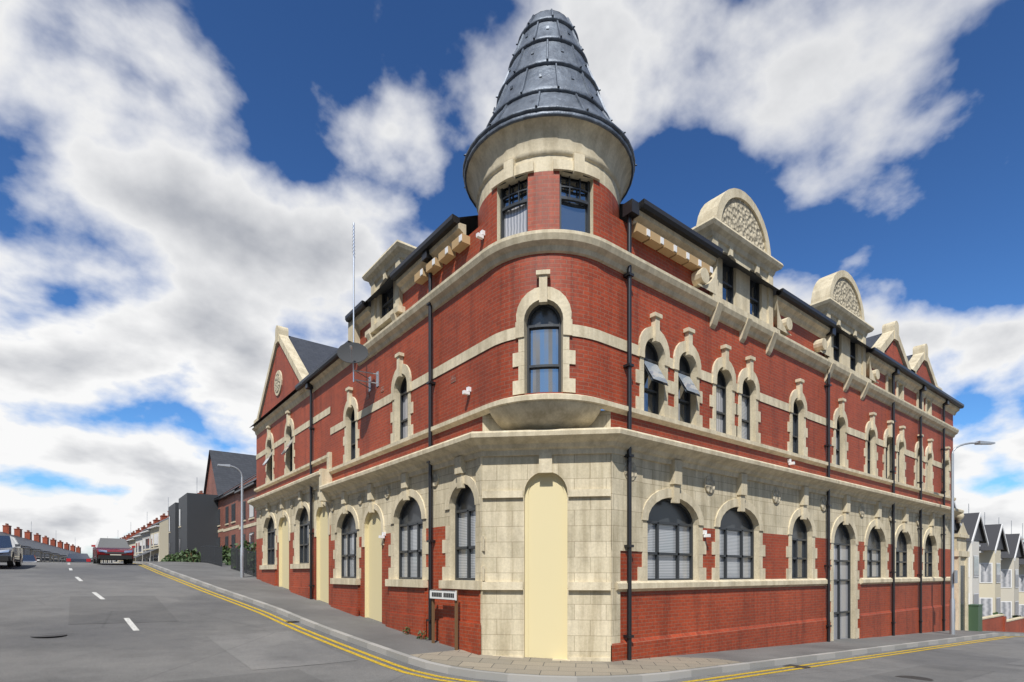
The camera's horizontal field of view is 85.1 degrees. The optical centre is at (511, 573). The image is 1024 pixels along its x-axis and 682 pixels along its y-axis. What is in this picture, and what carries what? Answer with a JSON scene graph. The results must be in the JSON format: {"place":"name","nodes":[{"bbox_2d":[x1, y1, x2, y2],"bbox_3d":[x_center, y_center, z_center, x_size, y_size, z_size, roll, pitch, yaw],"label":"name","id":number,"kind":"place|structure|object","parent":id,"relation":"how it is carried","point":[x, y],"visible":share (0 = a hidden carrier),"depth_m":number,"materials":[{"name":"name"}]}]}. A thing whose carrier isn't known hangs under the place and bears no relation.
{"place":"outdoors","nodes":[
{"label":"outdoors","id":0,"kind":"place"},
{"bbox_2d":[0,562,1023,681],"bbox_3d":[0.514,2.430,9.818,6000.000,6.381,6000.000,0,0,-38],"label":"road","id":1,"kind":"structure","parent":0,"point":[34,598],"depth_m":12.32,"materials":[{"name":"grey asphalt"}]},
{"bbox_2d":[0,536,22,566],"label":"grey car","id":2,"kind":"object","parent":1,"relation":"on","point":[11,552],"visible":0.96,"depth_m":26.10,"materials":[{"name":"grey paint"}]},
{"bbox_2d":[23,555,39,561],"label":"white car","id":3,"kind":"object","parent":1,"relation":"on","point":[29,558],"visible":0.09,"depth_m":51.30,"materials":[{"name":"white paint"}]},
{"bbox_2d":[0,522,80,561],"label":"terraced houses","id":4,"kind":"structure","parent":1,"relation":"on","point":[44,551],"depth_m":91.11,"materials":[{"name":"grey"}]},
{"bbox_2d":[61,553,90,562],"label":"black car","id":5,"kind":"object","parent":1,"relation":"on","point":[78,557],"visible":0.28,"depth_m":50.17,"materials":[{"name":"black paint"}]},
{"bbox_2d":[91,538,134,563],"bbox_3d":[-23.828,-1.327,33.305,2.105,1.512,3.940,0,0,-38],"label":"red car","id":6,"kind":"object","parent":1,"relation":"on","point":[111,549],"visible":0.98,"depth_m":32.32,"materials":[{"name":"red paint"}]},
{"bbox_2d":[30,562,1023,681],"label":"road markings","id":7,"kind":"object","parent":1,"relation":"on","point":[256,651],"visible":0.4,"depth_m":11.84,"materials":[{"name":"yellow paint"}]},
{"bbox_2d":[247,8,969,661],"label":"building","id":8,"kind":"structure","parent":1,"relation":"on","point":[555,398],"depth_m":12.77,"materials":[{"name":"brick"}]},
{"bbox_2d":[954,501,1023,633],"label":"terraced houses","id":9,"kind":"structure","parent":1,"relation":"on","point":[996,570],"depth_m":38.47,"materials":[{"name":"beige paint"}]},
{"bbox_2d":[0,0,1023,557],"label":"sky","id":10,"kind":"structure","parent":0,"point":[183,182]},
{"bbox_2d":[133,561,1023,681],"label":"pavement","id":11,"kind":"structure","parent":0,"point":[387,641],"depth_m":12.62,"materials":[{"name":"grey concrete"}]},
{"bbox_2d":[91,491,202,562],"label":"terrace houses","id":12,"kind":"structure","parent":11,"relation":"on","point":[150,542],"depth_m":64.25,"materials":[{"name":"beige"}]},
{"bbox_2d":[160,548,200,561],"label":"hedge","id":13,"kind":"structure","parent":11,"relation":"on","point":[187,555],"depth_m":41.77,"materials":[{"name":"green plant"}]},
{"bbox_2d":[168,450,255,557],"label":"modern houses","id":14,"kind":"structure","parent":11,"relation":"on","point":[211,515],"depth_m":44.58,"materials":[{"name":"brick"}]},
{"bbox_2d":[201,544,255,576],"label":"railings","id":15,"kind":"object","parent":11,"relation":"on","point":[210,554],"visible":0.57,"depth_m":30.34,"materials":[{"name":"grey metal"}]},
{"bbox_2d":[217,464,243,576],"bbox_3d":[-12.787,-2.332,25.372,1.085,5.210,0.240,0,0,-32],"label":"street lamp","id":16,"kind":"object","parent":11,"relation":"on","point":[241,547],"visible":0.96,"depth_m":25.56,"materials":[{"name":"grey metal"}]},
{"bbox_2d":[222,540,255,572],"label":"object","id":17,"kind":"object","parent":11,"relation":"on","point":[226,556],"visible":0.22,"depth_m":34.66,"materials":[{"name":"green plant"}]},
{"bbox_2d":[402,627,427,639],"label":"wall weeds","id":18,"kind":"object","parent":11,"relation":"on","point":[419,636],"depth_m":12.82,"materials":[{"name":"green plant"}]},
{"bbox_2d":[430,589,457,649],"bbox_3d":[-1.464,1.109,11.940,0.086,1.518,1.060,0,0,-38],"label":"street sign","id":19,"kind":"object","parent":11,"relation":"on","point":[444,594],"visible":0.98,"depth_m":11.81,"materials":[{"name":"white metal"}]},
{"bbox_2d":[950,441,994,634],"bbox_3d":[17.911,-1.344,21.713,1.903,7.610,0.273,0,0,-11],"label":"street lamp","id":20,"kind":"object","parent":11,"relation":"on","point":[953,576],"visible":0.98,"depth_m":21.56,"materials":[{"name":"grey metal"}]},
{"bbox_2d":[968,604,982,630],"bbox_3d":[21.194,2.046,25.499,0.740,1.250,0.390,0,0,-38],"label":"utility cabinet","id":21,"kind":"object","parent":11,"relation":"on","point":[974,617],"visible":0.89,"depth_m":25.30,"materials":[{"name":"green metal"}]},
{"bbox_2d":[989,612,1020,618],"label":"plants","id":22,"kind":"object","parent":11,"relation":"on","point":[1013,616],"visible":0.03,"depth_m":38.51,"materials":[{"name":"green plant"}]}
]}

